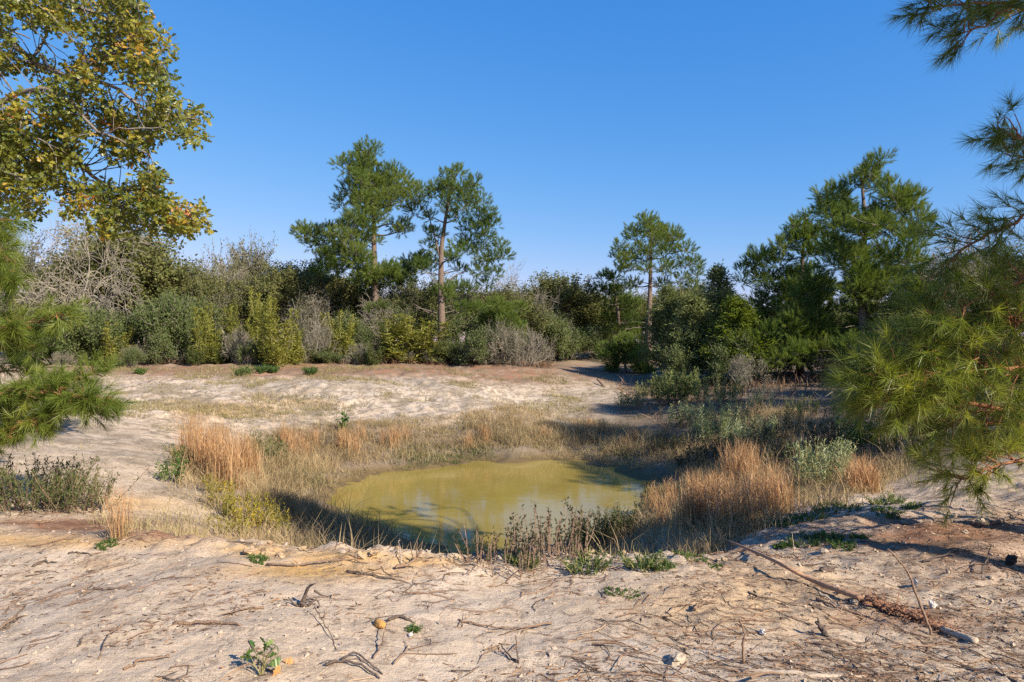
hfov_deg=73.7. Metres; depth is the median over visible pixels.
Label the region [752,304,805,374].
cedar tree
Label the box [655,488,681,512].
bluestem clump
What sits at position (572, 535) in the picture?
tall weed
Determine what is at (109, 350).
plume shrub
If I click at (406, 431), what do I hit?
bluestem clump
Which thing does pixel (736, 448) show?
bluestem clump
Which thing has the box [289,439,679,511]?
waterside grass
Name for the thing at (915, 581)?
stone
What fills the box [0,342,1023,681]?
ground
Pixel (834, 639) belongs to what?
twig
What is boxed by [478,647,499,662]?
twig
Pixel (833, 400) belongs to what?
leafy bush
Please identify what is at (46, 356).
evergreen shrub
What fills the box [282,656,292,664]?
fallen leaf
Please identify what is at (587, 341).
evergreen shrub
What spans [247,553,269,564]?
green weed
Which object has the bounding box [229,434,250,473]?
bluestem clump
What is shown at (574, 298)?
oak tree
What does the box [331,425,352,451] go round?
bluestem clump
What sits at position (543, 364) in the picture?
brush litter
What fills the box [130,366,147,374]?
green weed
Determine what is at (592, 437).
bluestem clump
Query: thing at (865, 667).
twig
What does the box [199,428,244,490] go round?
bluestem clump
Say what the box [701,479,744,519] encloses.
bluestem clump
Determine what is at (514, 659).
stick
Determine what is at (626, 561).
green weed
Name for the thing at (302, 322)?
shrub
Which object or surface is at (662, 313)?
cedar tree
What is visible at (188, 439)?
bluestem clump
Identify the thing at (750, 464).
bluestem clump
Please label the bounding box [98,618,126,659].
stick
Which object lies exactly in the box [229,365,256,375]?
green weed
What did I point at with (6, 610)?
stick
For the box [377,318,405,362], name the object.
plume shrub
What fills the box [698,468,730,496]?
bluestem clump
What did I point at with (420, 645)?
twig
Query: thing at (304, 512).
dry grass
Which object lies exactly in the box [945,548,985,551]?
twig
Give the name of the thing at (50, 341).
evergreen shrub
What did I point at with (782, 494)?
bluestem clump
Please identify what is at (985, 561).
stick
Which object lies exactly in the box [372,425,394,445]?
bluestem clump
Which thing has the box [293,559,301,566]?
clod
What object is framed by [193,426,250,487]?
bluestem clump
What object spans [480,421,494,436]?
bluestem clump
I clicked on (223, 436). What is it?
bluestem clump
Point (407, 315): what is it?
evergreen shrub
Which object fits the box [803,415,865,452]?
leafy bush
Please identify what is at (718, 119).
sky
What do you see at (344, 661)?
root
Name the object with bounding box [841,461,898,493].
bluestem clump
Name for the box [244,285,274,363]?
plume shrub
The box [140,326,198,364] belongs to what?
evergreen shrub
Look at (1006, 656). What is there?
twig
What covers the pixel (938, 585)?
twig
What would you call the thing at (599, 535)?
tall weed
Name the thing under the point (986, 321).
pine tree
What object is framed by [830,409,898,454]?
leafy bush
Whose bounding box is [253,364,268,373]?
green weed
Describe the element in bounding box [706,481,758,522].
bluestem clump
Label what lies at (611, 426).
bluestem clump
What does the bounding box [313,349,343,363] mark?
evergreen shrub
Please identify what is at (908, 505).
green weed
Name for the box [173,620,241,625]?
stick
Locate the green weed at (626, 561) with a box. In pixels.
[616,545,663,571]
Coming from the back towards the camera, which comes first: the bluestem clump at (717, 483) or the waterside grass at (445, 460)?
the waterside grass at (445, 460)
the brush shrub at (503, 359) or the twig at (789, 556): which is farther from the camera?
the brush shrub at (503, 359)
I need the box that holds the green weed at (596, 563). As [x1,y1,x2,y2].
[556,545,614,575]
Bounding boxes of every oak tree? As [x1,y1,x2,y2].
[0,0,217,246]
[0,217,63,357]
[0,300,63,322]
[29,235,172,355]
[31,223,198,356]
[135,256,228,352]
[173,253,254,351]
[187,283,249,349]
[200,229,285,334]
[218,258,323,345]
[258,258,346,354]
[277,261,370,346]
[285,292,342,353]
[299,263,389,325]
[350,279,437,347]
[379,281,436,340]
[383,255,458,342]
[428,282,520,358]
[449,289,493,339]
[454,281,561,356]
[509,269,608,357]
[524,317,581,354]
[527,300,579,360]
[569,285,622,356]
[583,290,657,346]
[611,289,670,345]
[644,274,722,342]
[829,300,883,329]
[869,299,889,331]
[875,247,1013,344]
[968,239,1023,337]
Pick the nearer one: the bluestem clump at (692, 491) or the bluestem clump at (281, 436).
the bluestem clump at (692, 491)
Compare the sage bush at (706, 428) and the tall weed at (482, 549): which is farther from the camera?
the sage bush at (706, 428)
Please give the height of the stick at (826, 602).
0.052 m
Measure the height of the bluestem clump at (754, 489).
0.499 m
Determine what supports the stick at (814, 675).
on the ground at (124, 454)
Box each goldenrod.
[200,472,237,500]
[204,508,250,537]
[205,481,292,535]
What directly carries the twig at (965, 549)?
on the ground at (124, 454)
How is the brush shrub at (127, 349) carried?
on the ground at (124, 454)
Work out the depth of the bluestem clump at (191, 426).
12.36 m
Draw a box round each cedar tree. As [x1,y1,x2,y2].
[634,280,690,375]
[650,289,725,378]
[683,258,741,374]
[697,292,783,381]
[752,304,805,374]
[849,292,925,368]
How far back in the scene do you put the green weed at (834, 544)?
5.29 m
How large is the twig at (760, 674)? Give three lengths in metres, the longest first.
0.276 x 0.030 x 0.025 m
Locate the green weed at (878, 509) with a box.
[869,505,906,519]
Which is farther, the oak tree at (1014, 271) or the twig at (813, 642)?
the oak tree at (1014, 271)
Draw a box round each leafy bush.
[0,451,99,515]
[28,461,149,513]
[153,452,189,483]
[160,443,201,466]
[238,429,287,460]
[614,390,645,410]
[634,376,666,401]
[646,428,696,456]
[650,366,700,404]
[672,405,711,429]
[672,433,733,470]
[692,372,747,405]
[718,396,767,423]
[737,429,795,469]
[746,409,808,447]
[773,394,820,421]
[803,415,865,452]
[820,391,875,421]
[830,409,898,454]
[874,400,973,465]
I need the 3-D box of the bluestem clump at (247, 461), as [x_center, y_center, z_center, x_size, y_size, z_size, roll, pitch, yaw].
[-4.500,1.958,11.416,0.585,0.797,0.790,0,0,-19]
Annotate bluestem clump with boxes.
[92,482,141,540]
[166,419,198,456]
[171,411,206,447]
[173,405,202,465]
[176,414,211,453]
[176,422,216,477]
[185,427,217,475]
[192,414,226,462]
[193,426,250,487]
[198,421,236,477]
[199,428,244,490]
[203,433,245,480]
[207,423,230,451]
[211,416,234,448]
[213,423,237,458]
[218,435,242,474]
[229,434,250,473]
[230,437,257,489]
[232,431,260,468]
[234,423,254,475]
[235,444,265,478]
[238,439,258,479]
[243,433,269,485]
[272,420,291,444]
[277,424,297,441]
[279,426,305,456]
[289,427,310,449]
[298,437,314,456]
[303,423,326,447]
[327,424,350,450]
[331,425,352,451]
[342,426,363,447]
[342,433,362,456]
[351,418,373,441]
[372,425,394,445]
[377,423,401,448]
[393,424,405,441]
[399,421,417,440]
[461,431,475,446]
[477,426,491,443]
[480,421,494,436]
[538,424,552,436]
[579,414,595,426]
[580,428,602,443]
[592,416,608,433]
[603,421,618,435]
[614,432,632,447]
[618,429,637,442]
[625,421,639,438]
[627,428,643,443]
[637,488,665,515]
[639,480,663,507]
[641,490,674,525]
[654,478,679,504]
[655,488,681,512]
[660,421,672,434]
[664,477,710,523]
[665,479,713,529]
[666,466,704,502]
[670,478,705,530]
[672,465,710,510]
[673,485,716,532]
[674,468,708,515]
[674,487,705,531]
[683,484,720,529]
[692,468,727,524]
[696,472,734,505]
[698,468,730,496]
[698,470,738,508]
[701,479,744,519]
[702,476,764,533]
[702,486,741,532]
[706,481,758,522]
[710,467,756,506]
[711,467,742,498]
[712,441,740,482]
[713,450,750,480]
[714,449,750,485]
[721,446,753,473]
[722,467,782,527]
[725,435,761,472]
[730,441,753,480]
[731,436,764,468]
[731,466,769,517]
[733,441,761,479]
[733,462,777,508]
[736,448,764,482]
[737,477,765,506]
[740,473,796,515]
[741,467,770,494]
[745,479,792,520]
[746,456,774,495]
[748,442,766,470]
[751,456,797,510]
[761,466,810,513]
[764,473,795,507]
[831,460,881,492]
[833,454,866,478]
[838,451,892,491]
[838,457,879,489]
[840,450,886,485]
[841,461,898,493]
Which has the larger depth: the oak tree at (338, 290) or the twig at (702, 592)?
the oak tree at (338, 290)
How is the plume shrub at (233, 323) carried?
on the ground at (124, 454)
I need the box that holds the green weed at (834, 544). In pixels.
[825,538,856,551]
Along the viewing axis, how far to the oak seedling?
3.14 m
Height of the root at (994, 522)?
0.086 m
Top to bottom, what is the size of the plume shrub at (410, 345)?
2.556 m
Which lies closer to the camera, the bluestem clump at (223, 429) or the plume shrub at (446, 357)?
the bluestem clump at (223, 429)
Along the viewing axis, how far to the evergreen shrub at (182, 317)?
31.81 m
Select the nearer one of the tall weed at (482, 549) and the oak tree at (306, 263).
the tall weed at (482, 549)
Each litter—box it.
[0,498,1023,681]
[37,352,938,475]
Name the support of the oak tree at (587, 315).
on the ground at (124, 454)
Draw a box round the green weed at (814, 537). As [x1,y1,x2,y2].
[785,530,830,547]
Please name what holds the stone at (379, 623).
on the ground at (124, 454)
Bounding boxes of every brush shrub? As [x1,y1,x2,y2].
[43,350,78,367]
[117,344,144,366]
[171,355,190,363]
[220,322,259,364]
[300,323,344,362]
[341,342,374,363]
[392,349,421,362]
[421,349,443,363]
[473,354,508,364]
[475,318,521,364]
[492,324,559,367]
[492,352,514,363]
[502,344,523,363]
[515,351,544,363]
[727,350,777,387]
[804,351,859,378]
[923,371,1014,396]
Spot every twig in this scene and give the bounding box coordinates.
[68,595,92,605]
[128,629,152,639]
[154,670,191,681]
[171,665,200,667]
[220,603,263,614]
[228,541,252,543]
[393,641,408,663]
[409,637,434,649]
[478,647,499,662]
[484,641,506,650]
[506,625,539,634]
[520,622,551,634]
[591,638,637,647]
[617,609,639,617]
[679,655,710,667]
[688,592,719,594]
[698,587,742,595]
[701,671,728,681]
[704,666,739,670]
[747,591,794,604]
[750,671,782,679]
[762,656,810,666]
[770,634,801,646]
[774,552,802,560]
[774,600,821,609]
[801,559,827,565]
[806,641,847,649]
[812,635,859,645]
[825,650,879,675]
[846,548,865,555]
[847,665,890,681]
[885,656,924,670]
[886,620,927,644]
[929,654,979,669]
[930,578,950,588]
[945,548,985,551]
[946,663,1017,681]
[952,547,982,554]
[991,652,1023,663]
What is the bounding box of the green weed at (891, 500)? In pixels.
[861,490,908,504]
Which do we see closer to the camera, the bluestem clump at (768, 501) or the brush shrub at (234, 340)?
the bluestem clump at (768, 501)
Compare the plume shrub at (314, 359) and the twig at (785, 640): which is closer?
the twig at (785, 640)
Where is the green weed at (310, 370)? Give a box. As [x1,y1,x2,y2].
[300,365,318,374]
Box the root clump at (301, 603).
[286,583,325,607]
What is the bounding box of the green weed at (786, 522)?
[763,515,803,526]
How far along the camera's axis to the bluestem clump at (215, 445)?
9.93 m
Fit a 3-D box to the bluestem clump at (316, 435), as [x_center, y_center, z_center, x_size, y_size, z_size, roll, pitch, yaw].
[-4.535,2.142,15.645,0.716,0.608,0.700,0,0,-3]
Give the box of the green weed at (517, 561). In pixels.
[501,549,538,571]
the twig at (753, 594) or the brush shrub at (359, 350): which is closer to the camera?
the twig at (753, 594)
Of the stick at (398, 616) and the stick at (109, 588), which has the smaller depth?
the stick at (398, 616)
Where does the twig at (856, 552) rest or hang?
on the ground at (124, 454)
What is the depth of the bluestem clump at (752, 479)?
7.56 m
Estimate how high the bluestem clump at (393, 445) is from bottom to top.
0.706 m
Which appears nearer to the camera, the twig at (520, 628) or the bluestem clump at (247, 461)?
the twig at (520, 628)
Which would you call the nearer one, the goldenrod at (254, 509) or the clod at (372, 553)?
the clod at (372, 553)
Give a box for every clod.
[241,546,257,553]
[260,548,275,555]
[275,552,285,558]
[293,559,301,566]
[298,546,306,550]
[350,551,366,559]
[369,550,378,555]
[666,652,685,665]
[819,548,828,553]
[850,599,858,604]
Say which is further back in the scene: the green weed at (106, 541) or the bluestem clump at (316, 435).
the bluestem clump at (316, 435)
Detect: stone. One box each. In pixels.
[374,618,385,628]
[759,628,765,634]
[818,565,834,571]
[911,579,918,585]
[928,600,936,608]
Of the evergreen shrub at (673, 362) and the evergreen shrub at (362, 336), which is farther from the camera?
the evergreen shrub at (362, 336)
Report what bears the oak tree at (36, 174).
on the ground at (124, 454)
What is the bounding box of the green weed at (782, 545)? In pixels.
[771,540,794,548]
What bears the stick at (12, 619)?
on the ground at (124, 454)
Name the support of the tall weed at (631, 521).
on the ground at (124, 454)
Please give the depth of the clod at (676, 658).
3.36 m
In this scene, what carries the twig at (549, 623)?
on the ground at (124, 454)
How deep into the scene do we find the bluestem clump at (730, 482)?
8.55 m
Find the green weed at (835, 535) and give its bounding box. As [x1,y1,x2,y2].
[817,530,845,541]
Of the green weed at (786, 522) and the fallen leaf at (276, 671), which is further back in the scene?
the green weed at (786, 522)
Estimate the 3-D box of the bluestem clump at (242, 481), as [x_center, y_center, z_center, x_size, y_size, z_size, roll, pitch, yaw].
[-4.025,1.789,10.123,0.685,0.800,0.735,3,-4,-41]
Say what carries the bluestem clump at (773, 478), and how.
on the ground at (124, 454)
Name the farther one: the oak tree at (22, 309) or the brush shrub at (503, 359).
the oak tree at (22, 309)
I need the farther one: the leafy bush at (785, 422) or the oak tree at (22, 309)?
the oak tree at (22, 309)
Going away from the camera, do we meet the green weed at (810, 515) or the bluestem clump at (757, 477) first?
the green weed at (810, 515)
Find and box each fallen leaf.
[272,665,280,675]
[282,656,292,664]
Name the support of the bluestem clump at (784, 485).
on the ground at (124, 454)
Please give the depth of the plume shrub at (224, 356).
31.26 m
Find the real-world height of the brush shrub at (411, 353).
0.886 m
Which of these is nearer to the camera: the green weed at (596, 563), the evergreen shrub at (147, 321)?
the green weed at (596, 563)
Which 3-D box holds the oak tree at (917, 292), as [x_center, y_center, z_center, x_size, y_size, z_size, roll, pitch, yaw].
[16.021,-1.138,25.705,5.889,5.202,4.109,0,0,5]
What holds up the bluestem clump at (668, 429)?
on the ground at (124, 454)
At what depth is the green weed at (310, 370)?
25.61 m
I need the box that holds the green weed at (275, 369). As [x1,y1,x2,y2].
[265,365,279,372]
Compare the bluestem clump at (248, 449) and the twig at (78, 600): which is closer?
the twig at (78, 600)
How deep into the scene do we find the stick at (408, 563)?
4.57 m
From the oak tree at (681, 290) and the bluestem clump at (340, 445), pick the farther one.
the oak tree at (681, 290)
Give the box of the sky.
[0,0,1023,341]
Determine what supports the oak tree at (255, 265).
on the ground at (124, 454)
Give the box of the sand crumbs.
[0,509,1023,681]
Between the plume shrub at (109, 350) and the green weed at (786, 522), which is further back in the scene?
the plume shrub at (109, 350)
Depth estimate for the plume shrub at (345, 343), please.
32.25 m
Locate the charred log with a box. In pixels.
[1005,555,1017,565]
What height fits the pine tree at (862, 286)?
8.421 m
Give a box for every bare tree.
[8,200,163,362]
[182,244,259,356]
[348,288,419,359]
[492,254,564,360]
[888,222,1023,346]
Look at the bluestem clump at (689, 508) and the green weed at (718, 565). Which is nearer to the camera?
the green weed at (718, 565)
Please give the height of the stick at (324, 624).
0.080 m
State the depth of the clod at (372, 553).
4.65 m
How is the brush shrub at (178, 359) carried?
on the ground at (124, 454)
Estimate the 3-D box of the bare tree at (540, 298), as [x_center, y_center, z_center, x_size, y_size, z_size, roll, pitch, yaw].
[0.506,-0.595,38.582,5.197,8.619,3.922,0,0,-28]
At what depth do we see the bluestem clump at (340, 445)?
15.60 m
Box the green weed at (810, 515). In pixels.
[787,509,830,521]
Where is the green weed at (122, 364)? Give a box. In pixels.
[99,354,129,366]
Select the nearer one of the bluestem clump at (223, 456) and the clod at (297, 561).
the clod at (297, 561)
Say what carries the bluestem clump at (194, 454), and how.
on the ground at (124, 454)
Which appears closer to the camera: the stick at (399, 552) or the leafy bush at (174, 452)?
the stick at (399, 552)
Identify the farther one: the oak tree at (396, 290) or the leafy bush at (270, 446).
the oak tree at (396, 290)
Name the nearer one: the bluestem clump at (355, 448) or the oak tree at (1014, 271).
the bluestem clump at (355, 448)
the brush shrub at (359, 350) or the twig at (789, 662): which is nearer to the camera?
the twig at (789, 662)
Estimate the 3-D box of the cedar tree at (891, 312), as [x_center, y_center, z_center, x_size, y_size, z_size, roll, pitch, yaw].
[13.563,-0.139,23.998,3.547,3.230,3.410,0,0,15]
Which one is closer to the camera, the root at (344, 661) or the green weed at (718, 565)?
the root at (344, 661)
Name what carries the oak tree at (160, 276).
on the ground at (124, 454)
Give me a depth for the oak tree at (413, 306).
36.88 m
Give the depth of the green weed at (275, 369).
26.23 m
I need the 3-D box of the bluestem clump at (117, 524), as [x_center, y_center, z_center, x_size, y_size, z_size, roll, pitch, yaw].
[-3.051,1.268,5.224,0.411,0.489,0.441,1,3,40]
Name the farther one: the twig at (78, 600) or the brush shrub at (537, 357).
the brush shrub at (537, 357)
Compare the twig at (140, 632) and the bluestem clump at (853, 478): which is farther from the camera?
the bluestem clump at (853, 478)
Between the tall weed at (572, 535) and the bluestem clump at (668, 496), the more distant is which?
the bluestem clump at (668, 496)
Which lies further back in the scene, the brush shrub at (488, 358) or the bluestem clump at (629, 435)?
the brush shrub at (488, 358)
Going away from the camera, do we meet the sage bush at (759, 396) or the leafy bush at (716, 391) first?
the sage bush at (759, 396)
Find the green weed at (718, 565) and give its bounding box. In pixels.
[707,562,722,570]
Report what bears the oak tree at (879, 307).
on the ground at (124, 454)
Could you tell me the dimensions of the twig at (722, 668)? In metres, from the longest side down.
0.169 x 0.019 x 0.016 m
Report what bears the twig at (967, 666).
on the ground at (124, 454)
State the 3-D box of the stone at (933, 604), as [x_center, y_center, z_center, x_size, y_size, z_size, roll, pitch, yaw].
[2.526,1.586,4.100,0.041,0.058,0.046,0,0,-34]
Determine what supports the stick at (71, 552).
on the ground at (124, 454)
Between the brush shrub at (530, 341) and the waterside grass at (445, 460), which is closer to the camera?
the waterside grass at (445, 460)
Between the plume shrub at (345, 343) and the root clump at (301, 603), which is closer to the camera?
the root clump at (301, 603)
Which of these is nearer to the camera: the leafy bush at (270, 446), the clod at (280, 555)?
the clod at (280, 555)
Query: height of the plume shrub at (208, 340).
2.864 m
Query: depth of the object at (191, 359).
30.21 m
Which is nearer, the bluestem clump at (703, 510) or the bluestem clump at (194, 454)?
the bluestem clump at (703, 510)
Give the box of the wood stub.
[813,617,831,639]
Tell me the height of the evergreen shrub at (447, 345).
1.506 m
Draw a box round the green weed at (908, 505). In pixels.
[901,500,924,509]
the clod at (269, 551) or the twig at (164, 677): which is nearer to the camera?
the twig at (164, 677)
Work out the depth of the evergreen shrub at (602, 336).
43.03 m
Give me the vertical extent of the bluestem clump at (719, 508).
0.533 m
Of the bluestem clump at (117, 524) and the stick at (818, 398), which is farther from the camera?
the stick at (818, 398)
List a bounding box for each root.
[319,659,379,678]
[341,651,382,673]
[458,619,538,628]
[970,512,1022,525]
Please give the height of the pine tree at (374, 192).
11.525 m
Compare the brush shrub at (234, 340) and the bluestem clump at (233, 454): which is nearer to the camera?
the bluestem clump at (233, 454)
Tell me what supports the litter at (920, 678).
on the ground at (124, 454)
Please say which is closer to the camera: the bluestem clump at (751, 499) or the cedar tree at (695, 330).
the bluestem clump at (751, 499)
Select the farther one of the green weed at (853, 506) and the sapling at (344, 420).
the sapling at (344, 420)
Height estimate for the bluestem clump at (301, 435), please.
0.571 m
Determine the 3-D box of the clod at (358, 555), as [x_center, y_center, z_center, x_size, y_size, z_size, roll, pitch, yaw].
[-1.039,1.463,4.650,0.110,0.069,0.073,0,0,34]
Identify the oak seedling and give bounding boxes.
[239,637,280,675]
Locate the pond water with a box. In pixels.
[326,459,650,553]
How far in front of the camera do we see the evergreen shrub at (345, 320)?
34.61 m
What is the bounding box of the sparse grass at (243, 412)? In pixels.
[0,363,976,547]
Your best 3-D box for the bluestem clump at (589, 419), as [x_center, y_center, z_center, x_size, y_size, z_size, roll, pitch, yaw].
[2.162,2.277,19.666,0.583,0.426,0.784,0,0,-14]
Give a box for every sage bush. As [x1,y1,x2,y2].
[658,401,693,425]
[682,393,751,445]
[719,414,777,448]
[749,383,776,409]
[784,436,832,482]
[787,436,858,487]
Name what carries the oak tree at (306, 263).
on the ground at (124, 454)
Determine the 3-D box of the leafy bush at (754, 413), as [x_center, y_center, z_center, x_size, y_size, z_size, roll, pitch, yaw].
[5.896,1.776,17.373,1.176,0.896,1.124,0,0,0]
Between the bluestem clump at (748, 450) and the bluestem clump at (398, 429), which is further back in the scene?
the bluestem clump at (398, 429)
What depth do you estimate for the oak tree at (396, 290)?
39.25 m
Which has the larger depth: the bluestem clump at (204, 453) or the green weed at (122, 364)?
the green weed at (122, 364)
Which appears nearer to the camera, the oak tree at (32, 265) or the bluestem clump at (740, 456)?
the bluestem clump at (740, 456)
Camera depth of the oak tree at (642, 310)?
45.59 m
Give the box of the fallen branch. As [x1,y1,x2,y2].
[713,534,978,643]
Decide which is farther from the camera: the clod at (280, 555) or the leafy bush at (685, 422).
the leafy bush at (685, 422)
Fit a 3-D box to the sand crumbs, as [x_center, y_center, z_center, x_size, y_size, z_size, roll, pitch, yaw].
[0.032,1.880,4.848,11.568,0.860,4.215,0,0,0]
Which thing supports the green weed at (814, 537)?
on the ground at (124, 454)
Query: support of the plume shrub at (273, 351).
on the ground at (124, 454)
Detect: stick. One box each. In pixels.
[0,606,24,628]
[0,618,18,630]
[2,597,21,613]
[32,559,56,566]
[68,551,91,555]
[93,587,127,589]
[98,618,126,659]
[123,655,169,670]
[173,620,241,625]
[266,558,367,565]
[314,606,336,648]
[346,570,395,579]
[372,623,386,658]
[387,615,414,622]
[395,542,422,568]
[398,538,401,563]
[498,643,517,662]
[515,635,518,663]
[692,600,715,610]
[738,618,746,663]
[738,669,866,677]
[805,391,833,404]
[816,598,874,618]
[818,591,841,609]
[887,549,931,634]
[922,550,959,562]
[980,547,990,572]
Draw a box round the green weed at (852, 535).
[848,532,873,538]
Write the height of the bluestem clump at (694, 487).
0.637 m
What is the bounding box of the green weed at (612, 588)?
[602,585,625,595]
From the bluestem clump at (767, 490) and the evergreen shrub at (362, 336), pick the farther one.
the evergreen shrub at (362, 336)
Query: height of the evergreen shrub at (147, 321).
3.651 m
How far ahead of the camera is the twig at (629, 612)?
3.94 m
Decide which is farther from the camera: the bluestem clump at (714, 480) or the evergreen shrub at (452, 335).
the evergreen shrub at (452, 335)
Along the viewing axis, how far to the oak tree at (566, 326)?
46.32 m
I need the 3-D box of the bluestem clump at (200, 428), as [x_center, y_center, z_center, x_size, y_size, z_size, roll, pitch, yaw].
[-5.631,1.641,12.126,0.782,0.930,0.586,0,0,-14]
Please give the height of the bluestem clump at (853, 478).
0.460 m
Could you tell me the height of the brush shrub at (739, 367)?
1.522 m
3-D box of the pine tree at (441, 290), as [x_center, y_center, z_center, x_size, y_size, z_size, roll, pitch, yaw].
[-2.398,-4.027,35.473,5.465,10.239,6.360,0,0,0]
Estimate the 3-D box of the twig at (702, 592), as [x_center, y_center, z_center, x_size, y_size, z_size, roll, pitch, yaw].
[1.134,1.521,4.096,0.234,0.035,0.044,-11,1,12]
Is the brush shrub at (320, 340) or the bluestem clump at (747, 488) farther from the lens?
the brush shrub at (320, 340)
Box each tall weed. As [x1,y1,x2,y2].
[453,524,502,564]
[464,521,547,579]
[506,497,599,570]
[566,502,619,551]
[592,501,638,543]
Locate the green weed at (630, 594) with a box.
[619,588,640,599]
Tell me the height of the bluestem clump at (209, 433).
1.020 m
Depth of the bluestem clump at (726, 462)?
11.86 m
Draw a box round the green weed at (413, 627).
[404,620,422,633]
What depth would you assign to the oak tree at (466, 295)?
57.24 m
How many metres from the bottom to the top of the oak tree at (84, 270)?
7.310 m
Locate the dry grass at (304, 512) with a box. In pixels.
[159,393,924,556]
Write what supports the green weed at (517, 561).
on the ground at (124, 454)
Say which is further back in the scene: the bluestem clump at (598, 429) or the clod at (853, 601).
the bluestem clump at (598, 429)
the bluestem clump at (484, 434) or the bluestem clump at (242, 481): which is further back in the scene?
the bluestem clump at (484, 434)
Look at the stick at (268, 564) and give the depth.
4.51 m
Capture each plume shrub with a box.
[94,321,136,365]
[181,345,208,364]
[187,303,222,363]
[204,345,236,363]
[218,304,254,362]
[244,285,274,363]
[253,297,300,366]
[276,321,307,365]
[304,343,330,363]
[319,309,361,362]
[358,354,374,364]
[360,343,386,364]
[376,313,453,363]
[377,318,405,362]
[433,349,461,362]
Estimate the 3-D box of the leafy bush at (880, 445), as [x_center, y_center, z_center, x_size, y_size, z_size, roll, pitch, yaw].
[6.168,1.327,10.234,1.322,1.125,1.362,0,0,35]
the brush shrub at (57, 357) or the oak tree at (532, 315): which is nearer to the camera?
the brush shrub at (57, 357)
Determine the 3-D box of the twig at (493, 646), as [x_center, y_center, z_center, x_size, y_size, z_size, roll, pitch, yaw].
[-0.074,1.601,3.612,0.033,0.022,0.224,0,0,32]
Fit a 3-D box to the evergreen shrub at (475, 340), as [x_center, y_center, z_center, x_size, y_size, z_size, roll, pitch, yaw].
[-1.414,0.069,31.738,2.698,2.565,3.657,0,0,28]
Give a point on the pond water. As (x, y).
(484, 496)
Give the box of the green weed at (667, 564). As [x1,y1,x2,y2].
[644,553,678,571]
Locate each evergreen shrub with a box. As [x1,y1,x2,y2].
[0,308,103,364]
[26,349,63,363]
[43,286,143,363]
[57,305,135,364]
[122,346,149,367]
[126,287,205,363]
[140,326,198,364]
[145,284,227,361]
[235,338,261,364]
[251,347,281,364]
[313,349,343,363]
[330,298,376,356]
[336,352,361,363]
[342,318,391,355]
[383,295,424,353]
[425,338,462,363]
[431,308,493,359]
[451,321,509,365]
[513,304,575,361]
[539,322,609,361]
[562,319,616,358]
[653,340,712,383]
[701,324,774,384]
[752,329,795,375]
[776,316,859,376]
[801,309,858,376]
[867,308,952,382]
[889,336,1023,396]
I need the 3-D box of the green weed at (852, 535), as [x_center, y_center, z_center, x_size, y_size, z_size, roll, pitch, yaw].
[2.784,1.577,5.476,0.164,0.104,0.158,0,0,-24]
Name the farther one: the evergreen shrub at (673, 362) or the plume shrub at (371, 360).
the plume shrub at (371, 360)
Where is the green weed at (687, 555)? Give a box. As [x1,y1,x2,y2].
[671,550,708,562]
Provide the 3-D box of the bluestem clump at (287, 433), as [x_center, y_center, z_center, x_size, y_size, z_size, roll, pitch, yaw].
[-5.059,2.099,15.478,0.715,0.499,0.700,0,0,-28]
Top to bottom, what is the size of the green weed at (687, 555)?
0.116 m
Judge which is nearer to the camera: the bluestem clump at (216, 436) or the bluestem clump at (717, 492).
the bluestem clump at (717, 492)
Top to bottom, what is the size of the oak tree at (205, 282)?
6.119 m
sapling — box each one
[335,410,349,430]
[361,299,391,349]
[452,291,529,363]
[593,329,656,374]
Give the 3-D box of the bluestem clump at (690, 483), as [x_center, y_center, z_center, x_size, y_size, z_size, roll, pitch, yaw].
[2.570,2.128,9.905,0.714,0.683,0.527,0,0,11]
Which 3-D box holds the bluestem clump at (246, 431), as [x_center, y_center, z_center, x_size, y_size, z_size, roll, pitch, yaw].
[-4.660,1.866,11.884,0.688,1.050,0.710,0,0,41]
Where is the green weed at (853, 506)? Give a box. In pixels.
[811,498,864,512]
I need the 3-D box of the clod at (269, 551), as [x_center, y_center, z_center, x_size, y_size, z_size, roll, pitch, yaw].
[-1.692,1.463,4.725,0.110,0.064,0.096,0,0,-25]
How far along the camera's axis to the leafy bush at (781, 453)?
11.96 m
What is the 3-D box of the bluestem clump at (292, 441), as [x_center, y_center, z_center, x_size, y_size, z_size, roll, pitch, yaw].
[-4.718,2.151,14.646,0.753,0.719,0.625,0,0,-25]
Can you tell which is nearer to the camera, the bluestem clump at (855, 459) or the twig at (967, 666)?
the twig at (967, 666)
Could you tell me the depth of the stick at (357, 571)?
4.34 m
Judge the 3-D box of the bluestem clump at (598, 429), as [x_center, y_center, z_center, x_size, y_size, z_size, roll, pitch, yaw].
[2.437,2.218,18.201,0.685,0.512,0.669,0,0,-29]
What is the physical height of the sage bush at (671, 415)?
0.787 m
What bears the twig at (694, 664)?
on the ground at (124, 454)
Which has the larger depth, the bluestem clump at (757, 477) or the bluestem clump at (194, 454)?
the bluestem clump at (194, 454)
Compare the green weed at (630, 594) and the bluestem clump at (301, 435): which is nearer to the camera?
the green weed at (630, 594)
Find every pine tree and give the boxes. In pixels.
[0,196,145,462]
[289,135,437,356]
[405,161,515,342]
[586,267,645,350]
[607,209,707,363]
[730,206,842,373]
[744,144,943,376]
[813,0,1023,538]
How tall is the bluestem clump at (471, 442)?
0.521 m
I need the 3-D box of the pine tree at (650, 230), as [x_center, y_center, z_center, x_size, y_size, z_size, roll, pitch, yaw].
[8.160,-3.012,37.987,5.808,8.754,4.844,0,0,0]
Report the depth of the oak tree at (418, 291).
42.00 m
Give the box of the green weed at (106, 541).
[94,538,118,550]

